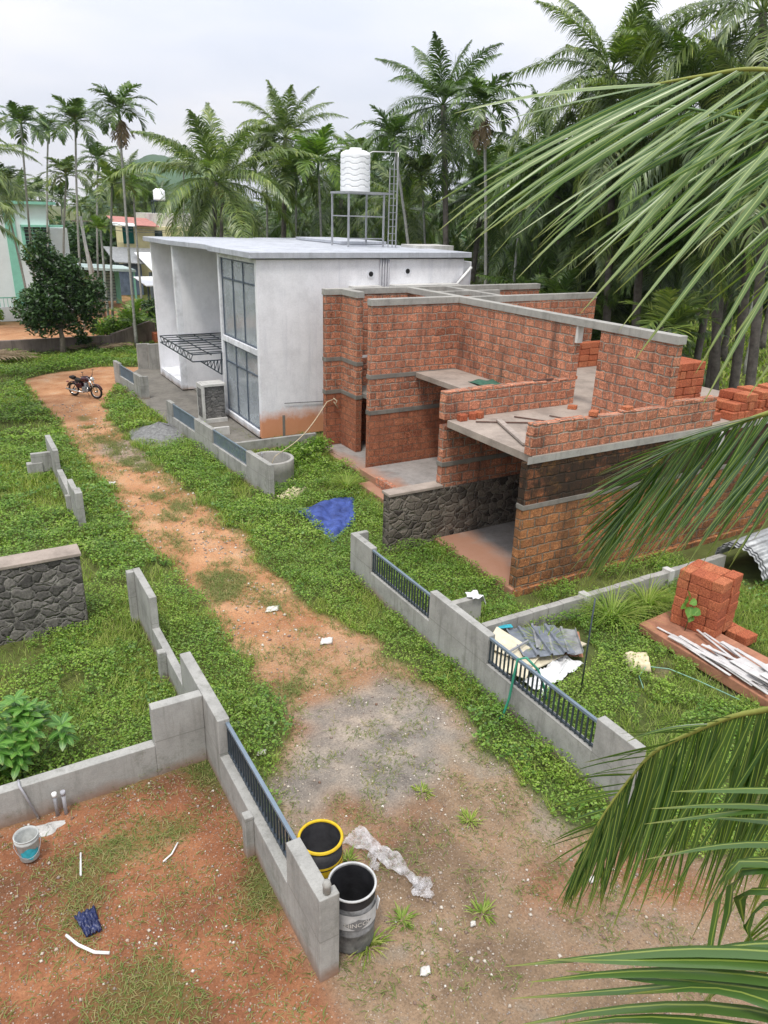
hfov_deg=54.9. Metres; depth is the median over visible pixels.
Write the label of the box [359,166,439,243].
coconut palm
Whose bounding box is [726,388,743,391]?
laterite block
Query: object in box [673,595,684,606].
laterite block
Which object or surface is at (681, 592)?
laterite block
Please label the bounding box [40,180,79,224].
areca palm
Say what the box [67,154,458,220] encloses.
hills
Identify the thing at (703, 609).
laterite block
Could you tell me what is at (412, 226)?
coconut palm
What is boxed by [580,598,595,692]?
steel rod
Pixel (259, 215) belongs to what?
coconut palm
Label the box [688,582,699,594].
laterite block
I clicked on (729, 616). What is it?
laterite block
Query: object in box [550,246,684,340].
coconut palm
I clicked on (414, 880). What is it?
plastic film
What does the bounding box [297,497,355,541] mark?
blue tarpaulin
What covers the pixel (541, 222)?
coconut palm
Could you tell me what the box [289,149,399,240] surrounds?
coconut palm
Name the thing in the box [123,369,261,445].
driveway
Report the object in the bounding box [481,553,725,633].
boundary wall
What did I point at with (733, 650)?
pvc strip
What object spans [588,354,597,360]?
laterite block
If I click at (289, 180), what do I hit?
areca palm
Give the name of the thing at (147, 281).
lean to
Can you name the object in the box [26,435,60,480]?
wall post
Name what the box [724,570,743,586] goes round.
laterite block
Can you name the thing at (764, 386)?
laterite block
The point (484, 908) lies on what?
grass tuft
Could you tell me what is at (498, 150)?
areca palm
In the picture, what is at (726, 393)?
laterite block
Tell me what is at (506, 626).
blue offcut
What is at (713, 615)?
laterite block
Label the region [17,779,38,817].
water pipe
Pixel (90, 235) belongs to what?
woodland
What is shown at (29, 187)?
coconut palm
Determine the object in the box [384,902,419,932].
grass tuft
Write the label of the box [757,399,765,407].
laterite block
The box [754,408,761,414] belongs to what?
laterite block
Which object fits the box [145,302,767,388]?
field grass
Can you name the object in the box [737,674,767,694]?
pvc strip
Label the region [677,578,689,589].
laterite block
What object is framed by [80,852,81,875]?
pipe offcut
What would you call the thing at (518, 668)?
tin sheet
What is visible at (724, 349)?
coconut palm
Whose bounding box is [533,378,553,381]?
wooden plank
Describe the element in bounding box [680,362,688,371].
laterite block
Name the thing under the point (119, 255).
tin shed
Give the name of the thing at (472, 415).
laterite block
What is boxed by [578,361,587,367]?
laterite block
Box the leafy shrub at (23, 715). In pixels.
[0,688,80,780]
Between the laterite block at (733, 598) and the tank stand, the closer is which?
the laterite block at (733, 598)
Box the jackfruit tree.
[9,228,109,353]
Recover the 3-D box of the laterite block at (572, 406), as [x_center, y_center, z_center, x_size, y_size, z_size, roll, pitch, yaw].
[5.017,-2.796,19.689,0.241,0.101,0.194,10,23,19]
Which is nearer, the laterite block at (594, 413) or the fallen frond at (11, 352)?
the laterite block at (594, 413)
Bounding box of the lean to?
[133,276,152,299]
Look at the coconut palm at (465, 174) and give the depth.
56.72 m
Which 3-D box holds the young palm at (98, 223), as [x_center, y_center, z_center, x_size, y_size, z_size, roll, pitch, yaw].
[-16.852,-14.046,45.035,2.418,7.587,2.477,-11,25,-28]
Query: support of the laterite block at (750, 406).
on the laterite block at (747, 413)
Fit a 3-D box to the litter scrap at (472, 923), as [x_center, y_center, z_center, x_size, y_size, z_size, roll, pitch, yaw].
[1.087,5.016,9.020,0.091,0.054,0.067,-5,23,-16]
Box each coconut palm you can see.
[0,113,42,229]
[0,138,11,196]
[0,168,32,256]
[1,163,60,224]
[12,188,60,223]
[13,168,36,199]
[70,182,133,271]
[85,148,167,215]
[92,184,152,245]
[102,102,326,237]
[126,175,185,212]
[130,176,187,212]
[167,137,262,236]
[169,185,265,236]
[220,79,351,237]
[243,196,273,237]
[244,194,310,237]
[254,191,344,258]
[256,183,279,225]
[279,180,322,219]
[286,184,323,230]
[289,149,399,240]
[293,185,363,236]
[310,221,363,237]
[314,132,425,237]
[327,216,377,240]
[346,154,471,245]
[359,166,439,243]
[370,31,530,244]
[414,206,467,249]
[415,138,523,284]
[428,67,767,1023]
[436,194,474,234]
[440,153,482,283]
[448,138,510,283]
[450,233,515,284]
[455,176,595,283]
[463,233,508,283]
[467,129,544,273]
[475,248,598,292]
[480,84,606,280]
[495,0,714,321]
[502,165,678,318]
[510,10,737,326]
[518,140,693,324]
[525,232,653,340]
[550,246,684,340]
[551,158,756,330]
[576,14,767,389]
[596,274,709,356]
[617,304,727,386]
[620,147,767,387]
[621,0,767,388]
[636,7,767,385]
[647,102,767,359]
[696,244,766,341]
[720,131,765,360]
[759,277,767,348]
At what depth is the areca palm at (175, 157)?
61.20 m
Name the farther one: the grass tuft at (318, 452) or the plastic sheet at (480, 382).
the grass tuft at (318, 452)
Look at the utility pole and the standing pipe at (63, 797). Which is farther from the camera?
the utility pole
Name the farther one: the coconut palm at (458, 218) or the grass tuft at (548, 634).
the coconut palm at (458, 218)
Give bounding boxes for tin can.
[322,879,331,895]
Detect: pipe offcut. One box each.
[65,934,109,954]
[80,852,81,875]
[163,842,177,861]
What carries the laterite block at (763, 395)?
on the laterite block at (761, 403)
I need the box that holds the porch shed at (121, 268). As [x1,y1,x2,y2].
[77,263,136,301]
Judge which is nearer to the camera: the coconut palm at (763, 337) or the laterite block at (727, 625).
the laterite block at (727, 625)
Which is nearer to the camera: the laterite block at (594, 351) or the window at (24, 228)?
the laterite block at (594, 351)
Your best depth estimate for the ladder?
30.29 m
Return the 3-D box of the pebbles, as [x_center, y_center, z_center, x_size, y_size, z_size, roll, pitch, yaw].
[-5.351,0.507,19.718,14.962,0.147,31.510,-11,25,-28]
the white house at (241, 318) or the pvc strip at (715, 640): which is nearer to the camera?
the pvc strip at (715, 640)
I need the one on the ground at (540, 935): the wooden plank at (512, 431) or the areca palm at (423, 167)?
the areca palm at (423, 167)
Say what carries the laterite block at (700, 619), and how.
on the laterite block at (696, 626)
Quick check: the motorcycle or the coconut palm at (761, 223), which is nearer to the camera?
the coconut palm at (761, 223)
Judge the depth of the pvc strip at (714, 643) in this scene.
14.43 m
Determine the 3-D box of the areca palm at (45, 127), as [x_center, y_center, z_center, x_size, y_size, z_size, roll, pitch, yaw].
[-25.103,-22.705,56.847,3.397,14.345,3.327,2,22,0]
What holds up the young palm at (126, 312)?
on the ground at (540, 935)
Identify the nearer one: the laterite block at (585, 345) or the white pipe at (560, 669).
the white pipe at (560, 669)
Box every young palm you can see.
[82,214,119,320]
[104,298,156,325]
[477,246,512,283]
[497,273,553,293]
[531,267,602,314]
[619,287,725,347]
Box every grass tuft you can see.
[305,449,331,464]
[324,470,368,490]
[343,844,359,861]
[349,926,396,971]
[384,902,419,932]
[410,780,434,800]
[457,807,484,828]
[463,891,497,925]
[515,622,576,659]
[563,576,659,635]
[614,571,675,619]
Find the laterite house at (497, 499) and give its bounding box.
[322,283,767,596]
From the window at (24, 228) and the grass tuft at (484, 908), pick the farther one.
the window at (24, 228)
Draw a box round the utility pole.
[72,216,106,319]
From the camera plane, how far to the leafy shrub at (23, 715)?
10.88 m
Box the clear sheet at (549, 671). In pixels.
[522,654,583,691]
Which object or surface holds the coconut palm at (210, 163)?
on the ground at (540, 935)
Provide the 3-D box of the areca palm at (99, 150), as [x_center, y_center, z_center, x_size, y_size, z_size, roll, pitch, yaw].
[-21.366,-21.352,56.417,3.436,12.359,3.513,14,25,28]
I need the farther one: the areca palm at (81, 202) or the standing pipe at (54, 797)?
the areca palm at (81, 202)
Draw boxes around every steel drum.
[297,819,343,878]
[328,861,376,953]
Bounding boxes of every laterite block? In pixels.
[457,413,467,421]
[469,411,475,419]
[474,410,483,418]
[567,404,577,409]
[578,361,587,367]
[579,355,588,361]
[580,348,589,354]
[581,342,589,348]
[587,341,598,347]
[587,360,596,366]
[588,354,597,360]
[588,409,598,416]
[589,348,598,353]
[621,405,633,410]
[670,613,681,624]
[671,604,683,616]
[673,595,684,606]
[675,587,687,598]
[676,388,683,395]
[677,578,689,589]
[678,379,685,387]
[679,371,685,379]
[679,564,698,580]
[680,360,693,370]
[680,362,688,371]
[680,617,692,629]
[682,387,689,394]
[683,360,699,369]
[684,379,690,386]
[685,371,693,378]
[686,591,698,601]
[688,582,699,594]
[689,386,695,393]
[690,378,696,385]
[690,568,709,585]
[691,370,698,377]
[691,559,708,567]
[692,359,705,369]
[692,622,704,633]
[693,615,706,624]
[695,385,701,392]
[696,377,703,385]
[696,604,707,616]
[697,595,709,607]
[698,369,704,376]
[699,586,711,598]
[700,563,718,571]
[700,572,721,589]
[703,626,722,637]
[705,616,725,630]
[706,608,726,620]
[708,598,728,611]
[710,589,730,602]
[711,567,730,576]
[711,576,732,593]
[713,412,720,421]
[716,398,725,408]
[718,389,737,398]
[719,410,737,420]
[721,401,740,411]
[722,619,732,631]
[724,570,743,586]
[724,610,734,622]
[725,625,746,639]
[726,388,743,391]
[726,600,737,613]
[728,591,739,604]
[730,583,740,595]
[731,400,747,410]
[733,392,751,402]
[735,630,757,646]
[736,411,744,419]
[737,386,754,391]
[740,391,758,401]
[744,410,749,417]
[747,402,754,409]
[749,409,754,416]
[752,389,767,399]
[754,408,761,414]
[757,384,767,388]
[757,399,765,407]
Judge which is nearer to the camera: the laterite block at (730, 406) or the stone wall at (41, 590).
the stone wall at (41, 590)
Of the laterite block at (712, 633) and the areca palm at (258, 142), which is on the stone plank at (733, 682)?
the laterite block at (712, 633)
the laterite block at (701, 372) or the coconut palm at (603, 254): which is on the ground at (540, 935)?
the coconut palm at (603, 254)
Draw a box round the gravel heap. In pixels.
[129,421,184,446]
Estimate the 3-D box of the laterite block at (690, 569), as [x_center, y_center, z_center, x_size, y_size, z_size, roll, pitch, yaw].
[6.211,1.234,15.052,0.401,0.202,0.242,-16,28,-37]
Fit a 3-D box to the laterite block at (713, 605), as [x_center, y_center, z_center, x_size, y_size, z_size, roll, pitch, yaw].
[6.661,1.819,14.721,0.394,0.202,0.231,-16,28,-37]
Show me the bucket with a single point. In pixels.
(26, 841)
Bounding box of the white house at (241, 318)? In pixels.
[143,236,471,438]
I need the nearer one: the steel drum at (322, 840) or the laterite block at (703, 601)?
the steel drum at (322, 840)
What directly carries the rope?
attached to the well
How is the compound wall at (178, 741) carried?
on the ground at (540, 935)
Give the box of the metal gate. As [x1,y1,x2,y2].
[87,271,121,302]
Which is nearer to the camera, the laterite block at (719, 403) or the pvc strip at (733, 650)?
the pvc strip at (733, 650)
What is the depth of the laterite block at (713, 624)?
14.75 m
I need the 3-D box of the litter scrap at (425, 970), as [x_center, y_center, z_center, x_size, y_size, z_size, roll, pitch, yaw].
[0.469,5.216,8.421,0.158,0.070,0.118,-4,23,-14]
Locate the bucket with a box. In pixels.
[12,825,40,862]
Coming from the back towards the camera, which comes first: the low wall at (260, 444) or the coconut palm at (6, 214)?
the coconut palm at (6, 214)
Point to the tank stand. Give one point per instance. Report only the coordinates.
(348, 216)
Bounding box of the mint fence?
[0,297,72,321]
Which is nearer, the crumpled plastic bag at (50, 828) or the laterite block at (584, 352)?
the crumpled plastic bag at (50, 828)
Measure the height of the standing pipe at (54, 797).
0.402 m
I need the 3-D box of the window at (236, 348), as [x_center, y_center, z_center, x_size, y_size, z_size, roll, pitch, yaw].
[-5.440,-4.944,28.523,0.070,2.780,3.700,-11,25,-28]
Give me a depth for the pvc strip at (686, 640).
14.62 m
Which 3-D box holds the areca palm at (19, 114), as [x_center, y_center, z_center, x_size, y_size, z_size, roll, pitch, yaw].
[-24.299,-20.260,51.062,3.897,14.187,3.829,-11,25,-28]
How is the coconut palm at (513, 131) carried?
on the ground at (540, 935)
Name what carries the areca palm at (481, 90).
on the ground at (540, 935)
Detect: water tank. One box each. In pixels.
[151,188,169,213]
[340,147,370,191]
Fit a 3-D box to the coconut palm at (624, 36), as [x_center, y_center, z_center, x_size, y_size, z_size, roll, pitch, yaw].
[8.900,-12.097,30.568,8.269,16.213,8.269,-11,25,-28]
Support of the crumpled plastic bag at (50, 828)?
on the ground at (540, 935)
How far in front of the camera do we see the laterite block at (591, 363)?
25.41 m
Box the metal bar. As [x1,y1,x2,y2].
[503,640,528,654]
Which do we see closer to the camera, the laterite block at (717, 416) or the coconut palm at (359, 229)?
the laterite block at (717, 416)
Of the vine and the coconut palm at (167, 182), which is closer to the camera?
the vine
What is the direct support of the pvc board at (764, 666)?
on the pvc board at (764, 674)
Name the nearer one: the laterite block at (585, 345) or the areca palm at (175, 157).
the laterite block at (585, 345)
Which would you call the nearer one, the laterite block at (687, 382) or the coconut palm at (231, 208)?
the laterite block at (687, 382)
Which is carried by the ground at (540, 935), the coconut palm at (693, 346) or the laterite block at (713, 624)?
the coconut palm at (693, 346)
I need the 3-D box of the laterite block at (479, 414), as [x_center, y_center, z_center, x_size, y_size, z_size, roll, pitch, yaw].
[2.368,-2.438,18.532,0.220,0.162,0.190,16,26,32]
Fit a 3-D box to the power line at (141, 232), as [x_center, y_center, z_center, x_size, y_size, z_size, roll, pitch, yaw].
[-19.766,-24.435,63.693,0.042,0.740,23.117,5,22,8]
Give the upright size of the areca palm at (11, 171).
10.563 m
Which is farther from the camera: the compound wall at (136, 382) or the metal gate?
the metal gate
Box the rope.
[272,398,338,462]
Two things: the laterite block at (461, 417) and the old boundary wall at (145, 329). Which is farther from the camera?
the old boundary wall at (145, 329)
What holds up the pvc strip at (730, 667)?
on the pvc strip at (712, 655)
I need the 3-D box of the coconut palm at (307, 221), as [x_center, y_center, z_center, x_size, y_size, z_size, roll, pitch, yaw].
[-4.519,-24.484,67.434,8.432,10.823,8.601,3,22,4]
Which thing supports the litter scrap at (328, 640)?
on the ground at (540, 935)
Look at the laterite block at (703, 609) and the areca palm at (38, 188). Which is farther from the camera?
the areca palm at (38, 188)
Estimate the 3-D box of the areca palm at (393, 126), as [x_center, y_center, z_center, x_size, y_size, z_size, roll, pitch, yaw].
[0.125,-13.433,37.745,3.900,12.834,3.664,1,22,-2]
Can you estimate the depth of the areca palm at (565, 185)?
34.10 m
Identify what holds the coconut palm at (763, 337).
on the ground at (540, 935)
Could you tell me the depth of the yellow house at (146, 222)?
78.63 m
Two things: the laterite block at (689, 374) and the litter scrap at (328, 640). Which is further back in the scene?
the laterite block at (689, 374)
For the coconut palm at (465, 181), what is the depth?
65.79 m
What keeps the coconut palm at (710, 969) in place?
on the ground at (540, 935)
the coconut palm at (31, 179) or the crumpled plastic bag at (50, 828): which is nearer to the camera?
the crumpled plastic bag at (50, 828)
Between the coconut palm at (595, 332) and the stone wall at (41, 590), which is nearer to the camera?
the stone wall at (41, 590)
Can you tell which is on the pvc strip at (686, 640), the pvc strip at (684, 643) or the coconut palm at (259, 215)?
the pvc strip at (684, 643)
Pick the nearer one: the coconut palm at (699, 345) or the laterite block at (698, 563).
the laterite block at (698, 563)
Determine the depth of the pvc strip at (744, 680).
13.54 m
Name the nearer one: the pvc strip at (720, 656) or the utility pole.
the pvc strip at (720, 656)
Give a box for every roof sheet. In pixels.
[506,623,575,657]
[531,623,583,654]
[535,625,582,656]
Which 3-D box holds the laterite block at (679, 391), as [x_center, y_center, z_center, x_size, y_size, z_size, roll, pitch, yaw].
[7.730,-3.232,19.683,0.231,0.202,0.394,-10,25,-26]
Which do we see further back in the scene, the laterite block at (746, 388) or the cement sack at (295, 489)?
the cement sack at (295, 489)
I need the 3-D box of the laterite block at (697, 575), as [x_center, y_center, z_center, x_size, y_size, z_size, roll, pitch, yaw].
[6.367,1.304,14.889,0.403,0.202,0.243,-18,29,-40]
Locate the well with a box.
[256,451,293,487]
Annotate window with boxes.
[20,224,62,258]
[154,231,162,236]
[220,257,256,348]
[225,341,259,429]
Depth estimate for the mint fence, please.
53.39 m
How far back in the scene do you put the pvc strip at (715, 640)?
14.47 m
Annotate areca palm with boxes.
[0,100,52,276]
[0,162,38,318]
[21,176,50,201]
[30,110,72,253]
[33,94,109,329]
[35,155,92,256]
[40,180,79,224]
[66,193,95,224]
[75,159,144,321]
[77,141,123,313]
[87,80,157,347]
[110,162,162,299]
[164,144,198,236]
[231,126,295,237]
[256,140,339,237]
[270,123,356,236]
[321,194,347,234]
[337,133,373,233]
[349,104,431,243]
[395,152,454,243]
[447,63,530,283]
[466,144,517,282]
[474,144,570,283]
[534,162,582,228]
[551,163,574,255]
[741,261,766,375]
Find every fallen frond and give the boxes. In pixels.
[0,349,39,359]
[67,343,99,349]
[98,342,134,348]
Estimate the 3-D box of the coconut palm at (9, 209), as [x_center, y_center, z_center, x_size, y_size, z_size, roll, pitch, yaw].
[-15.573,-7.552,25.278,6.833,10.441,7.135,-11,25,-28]
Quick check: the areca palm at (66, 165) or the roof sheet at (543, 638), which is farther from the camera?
the areca palm at (66, 165)
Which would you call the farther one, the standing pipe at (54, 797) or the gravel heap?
the gravel heap
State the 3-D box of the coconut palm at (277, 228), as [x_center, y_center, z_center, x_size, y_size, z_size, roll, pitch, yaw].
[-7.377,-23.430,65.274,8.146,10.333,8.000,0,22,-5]
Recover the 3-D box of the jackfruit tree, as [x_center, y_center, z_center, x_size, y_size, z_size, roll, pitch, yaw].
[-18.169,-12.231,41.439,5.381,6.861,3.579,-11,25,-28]
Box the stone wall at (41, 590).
[0,544,88,645]
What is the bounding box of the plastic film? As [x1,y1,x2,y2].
[345,827,430,896]
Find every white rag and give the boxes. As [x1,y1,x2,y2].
[376,895,379,909]
[465,590,485,603]
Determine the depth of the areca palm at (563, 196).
35.01 m
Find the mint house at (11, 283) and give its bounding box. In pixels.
[0,201,69,306]
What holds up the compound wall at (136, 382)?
on the ground at (540, 935)
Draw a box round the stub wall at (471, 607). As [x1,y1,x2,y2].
[427,594,481,619]
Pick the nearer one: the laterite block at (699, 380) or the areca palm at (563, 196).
the laterite block at (699, 380)
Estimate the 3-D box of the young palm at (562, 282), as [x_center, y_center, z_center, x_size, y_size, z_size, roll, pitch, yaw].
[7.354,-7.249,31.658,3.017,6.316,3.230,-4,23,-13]
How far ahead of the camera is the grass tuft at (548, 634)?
14.72 m
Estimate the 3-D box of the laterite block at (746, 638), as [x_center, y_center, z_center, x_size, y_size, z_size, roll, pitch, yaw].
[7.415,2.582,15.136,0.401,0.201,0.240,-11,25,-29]
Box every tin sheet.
[493,627,539,665]
[493,651,531,678]
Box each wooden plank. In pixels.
[496,419,524,444]
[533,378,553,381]
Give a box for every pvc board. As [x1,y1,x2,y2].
[730,657,767,685]
[747,666,767,682]
[760,664,767,671]
[760,671,767,678]
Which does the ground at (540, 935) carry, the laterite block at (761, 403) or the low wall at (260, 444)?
the low wall at (260, 444)
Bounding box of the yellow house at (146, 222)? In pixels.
[106,212,210,285]
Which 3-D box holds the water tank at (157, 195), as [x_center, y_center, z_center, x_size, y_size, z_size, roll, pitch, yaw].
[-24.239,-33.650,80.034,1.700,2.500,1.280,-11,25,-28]
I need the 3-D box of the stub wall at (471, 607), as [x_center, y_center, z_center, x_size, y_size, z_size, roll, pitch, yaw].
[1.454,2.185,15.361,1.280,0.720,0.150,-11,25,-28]
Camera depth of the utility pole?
53.67 m
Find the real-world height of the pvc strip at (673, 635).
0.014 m
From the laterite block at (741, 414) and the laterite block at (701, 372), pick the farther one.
the laterite block at (701, 372)
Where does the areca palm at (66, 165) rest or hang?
on the ground at (540, 935)
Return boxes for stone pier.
[196,380,227,422]
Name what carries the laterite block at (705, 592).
on the laterite block at (703, 601)
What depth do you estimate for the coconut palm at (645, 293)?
33.80 m
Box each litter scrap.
[265,605,278,611]
[320,637,332,644]
[420,965,430,975]
[470,920,475,926]
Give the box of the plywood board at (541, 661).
[532,642,586,669]
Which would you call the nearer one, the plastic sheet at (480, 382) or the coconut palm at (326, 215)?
the plastic sheet at (480, 382)
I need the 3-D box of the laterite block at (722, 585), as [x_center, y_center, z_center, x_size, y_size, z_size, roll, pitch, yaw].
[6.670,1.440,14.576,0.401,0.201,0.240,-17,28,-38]
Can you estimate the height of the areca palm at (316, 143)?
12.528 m
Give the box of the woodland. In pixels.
[48,216,767,308]
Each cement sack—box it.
[276,486,305,498]
[622,651,650,672]
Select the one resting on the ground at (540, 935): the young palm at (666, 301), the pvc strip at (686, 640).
the young palm at (666, 301)
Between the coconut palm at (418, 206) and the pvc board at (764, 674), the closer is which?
the pvc board at (764, 674)
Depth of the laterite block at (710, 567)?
15.08 m
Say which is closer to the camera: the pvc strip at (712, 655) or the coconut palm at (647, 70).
the pvc strip at (712, 655)
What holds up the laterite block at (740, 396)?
on the laterite block at (744, 406)
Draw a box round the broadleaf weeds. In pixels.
[0,341,767,856]
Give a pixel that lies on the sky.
(183, 55)
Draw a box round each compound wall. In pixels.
[0,690,206,828]
[113,360,149,398]
[125,567,338,982]
[166,400,274,499]
[350,530,645,809]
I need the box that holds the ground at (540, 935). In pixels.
[0,205,767,1023]
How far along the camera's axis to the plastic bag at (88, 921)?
8.84 m
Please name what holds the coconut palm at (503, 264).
on the ground at (540, 935)
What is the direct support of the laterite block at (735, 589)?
on the laterite block at (733, 598)
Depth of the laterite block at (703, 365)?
19.64 m
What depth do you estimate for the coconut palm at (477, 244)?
41.18 m
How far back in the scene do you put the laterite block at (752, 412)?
19.34 m
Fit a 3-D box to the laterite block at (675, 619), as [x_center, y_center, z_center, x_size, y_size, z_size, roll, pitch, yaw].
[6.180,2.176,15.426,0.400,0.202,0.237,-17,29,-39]
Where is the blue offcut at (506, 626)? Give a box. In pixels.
[499,624,512,628]
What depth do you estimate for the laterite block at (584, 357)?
25.11 m
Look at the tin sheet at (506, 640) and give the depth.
14.34 m
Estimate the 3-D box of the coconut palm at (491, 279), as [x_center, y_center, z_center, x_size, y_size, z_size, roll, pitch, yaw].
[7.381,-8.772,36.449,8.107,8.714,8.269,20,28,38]
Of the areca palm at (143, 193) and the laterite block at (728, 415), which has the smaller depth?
the laterite block at (728, 415)
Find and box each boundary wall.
[0,319,155,353]
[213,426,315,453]
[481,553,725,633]
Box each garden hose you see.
[499,657,554,718]
[639,666,744,701]
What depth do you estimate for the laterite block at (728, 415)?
19.00 m
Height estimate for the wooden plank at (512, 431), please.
0.050 m
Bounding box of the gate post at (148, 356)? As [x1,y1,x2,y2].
[136,343,159,369]
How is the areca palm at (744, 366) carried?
on the ground at (540, 935)
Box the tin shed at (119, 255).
[103,246,153,297]
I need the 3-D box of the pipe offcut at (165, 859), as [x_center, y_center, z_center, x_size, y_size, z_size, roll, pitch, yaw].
[-2.834,4.544,9.871,0.056,0.047,0.325,10,23,19]
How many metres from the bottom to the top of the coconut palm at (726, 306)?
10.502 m
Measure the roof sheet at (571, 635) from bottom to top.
0.141 m
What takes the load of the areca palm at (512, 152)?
on the ground at (540, 935)
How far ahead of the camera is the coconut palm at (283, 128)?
43.68 m
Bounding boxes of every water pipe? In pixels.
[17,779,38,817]
[370,151,398,236]
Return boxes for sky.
[0,0,767,213]
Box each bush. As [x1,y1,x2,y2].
[0,308,4,321]
[75,331,92,348]
[91,315,129,335]
[110,310,156,328]
[138,296,156,331]
[273,435,333,464]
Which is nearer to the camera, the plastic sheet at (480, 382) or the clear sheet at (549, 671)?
the clear sheet at (549, 671)
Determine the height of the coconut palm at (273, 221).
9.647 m
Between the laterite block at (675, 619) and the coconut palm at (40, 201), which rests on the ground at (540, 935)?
the coconut palm at (40, 201)
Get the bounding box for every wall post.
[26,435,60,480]
[57,469,86,530]
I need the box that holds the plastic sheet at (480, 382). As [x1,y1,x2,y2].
[468,379,500,385]
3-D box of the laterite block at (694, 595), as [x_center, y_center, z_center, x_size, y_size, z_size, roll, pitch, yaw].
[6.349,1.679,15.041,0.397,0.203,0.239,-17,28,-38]
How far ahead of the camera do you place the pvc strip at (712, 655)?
14.07 m
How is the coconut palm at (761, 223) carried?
on the ground at (540, 935)
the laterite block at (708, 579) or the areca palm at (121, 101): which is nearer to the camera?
the laterite block at (708, 579)
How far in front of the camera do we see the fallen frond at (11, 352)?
39.92 m
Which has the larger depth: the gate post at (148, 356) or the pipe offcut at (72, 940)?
the gate post at (148, 356)
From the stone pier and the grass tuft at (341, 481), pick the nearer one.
the grass tuft at (341, 481)
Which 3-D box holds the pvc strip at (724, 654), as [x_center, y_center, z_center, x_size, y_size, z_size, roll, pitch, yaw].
[6.636,2.787,13.822,0.069,0.024,1.465,-17,28,-38]
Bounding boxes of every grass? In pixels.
[0,343,767,858]
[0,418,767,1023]
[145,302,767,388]
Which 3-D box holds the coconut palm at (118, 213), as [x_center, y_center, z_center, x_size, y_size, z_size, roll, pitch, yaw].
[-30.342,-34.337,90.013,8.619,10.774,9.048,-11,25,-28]
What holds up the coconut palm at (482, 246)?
on the ground at (540, 935)
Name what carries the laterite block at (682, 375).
on the laterite block at (681, 383)
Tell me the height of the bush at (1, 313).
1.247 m
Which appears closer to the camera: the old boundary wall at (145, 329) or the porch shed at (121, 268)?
the old boundary wall at (145, 329)
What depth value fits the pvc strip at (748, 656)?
13.94 m
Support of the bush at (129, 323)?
on the ground at (540, 935)
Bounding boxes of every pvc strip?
[657,627,695,647]
[668,635,701,652]
[678,635,716,656]
[683,645,730,675]
[692,643,752,681]
[697,629,730,655]
[700,652,763,684]
[701,644,755,668]
[703,632,739,657]
[707,645,732,664]
[713,660,752,685]
[719,659,765,684]
[720,641,764,663]
[724,644,741,657]
[728,658,767,691]
[735,648,761,664]
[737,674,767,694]
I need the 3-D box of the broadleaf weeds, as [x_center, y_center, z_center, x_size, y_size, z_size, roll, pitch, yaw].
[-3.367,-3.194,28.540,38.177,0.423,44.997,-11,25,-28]
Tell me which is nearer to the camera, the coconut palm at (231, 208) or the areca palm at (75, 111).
the areca palm at (75, 111)
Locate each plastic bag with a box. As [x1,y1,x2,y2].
[36,820,65,836]
[74,905,101,936]
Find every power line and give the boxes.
[88,226,177,232]
[108,225,185,230]
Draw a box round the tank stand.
[330,191,392,246]
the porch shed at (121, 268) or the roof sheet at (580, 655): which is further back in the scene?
the porch shed at (121, 268)
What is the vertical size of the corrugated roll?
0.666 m
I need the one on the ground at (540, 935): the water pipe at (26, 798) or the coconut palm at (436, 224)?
the coconut palm at (436, 224)
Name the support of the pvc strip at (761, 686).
on the pvc strip
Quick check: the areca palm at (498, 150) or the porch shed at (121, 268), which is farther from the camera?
the porch shed at (121, 268)
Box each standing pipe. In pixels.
[51,791,59,816]
[60,790,67,814]
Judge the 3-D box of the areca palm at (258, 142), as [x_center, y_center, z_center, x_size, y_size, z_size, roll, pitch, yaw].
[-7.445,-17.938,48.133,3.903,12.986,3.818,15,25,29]
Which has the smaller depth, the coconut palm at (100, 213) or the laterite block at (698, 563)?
the laterite block at (698, 563)
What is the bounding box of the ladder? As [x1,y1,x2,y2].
[387,157,398,246]
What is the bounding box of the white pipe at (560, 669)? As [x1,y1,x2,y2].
[538,657,569,698]
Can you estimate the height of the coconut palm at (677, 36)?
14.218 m
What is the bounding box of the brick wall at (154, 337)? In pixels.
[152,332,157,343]
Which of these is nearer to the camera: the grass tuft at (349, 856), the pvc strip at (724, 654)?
the grass tuft at (349, 856)
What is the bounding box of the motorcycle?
[66,369,102,398]
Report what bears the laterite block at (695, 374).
on the laterite block at (693, 381)
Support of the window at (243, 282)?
in the white house at (241, 318)
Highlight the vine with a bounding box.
[680,591,700,629]
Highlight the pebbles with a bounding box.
[0,401,765,1023]
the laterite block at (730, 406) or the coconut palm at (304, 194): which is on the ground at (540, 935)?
the coconut palm at (304, 194)
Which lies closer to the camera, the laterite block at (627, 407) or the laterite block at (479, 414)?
the laterite block at (627, 407)
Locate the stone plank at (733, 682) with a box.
[638,610,767,706]
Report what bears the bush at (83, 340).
on the ground at (540, 935)
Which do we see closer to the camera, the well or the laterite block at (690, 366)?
the laterite block at (690, 366)
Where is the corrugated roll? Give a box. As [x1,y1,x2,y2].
[715,528,767,581]
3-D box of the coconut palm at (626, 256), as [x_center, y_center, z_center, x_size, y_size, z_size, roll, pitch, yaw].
[11.568,-9.851,31.675,7.183,11.363,8.523,-2,22,-10]
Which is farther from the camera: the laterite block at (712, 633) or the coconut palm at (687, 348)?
the coconut palm at (687, 348)
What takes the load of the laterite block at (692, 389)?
on the laterite block

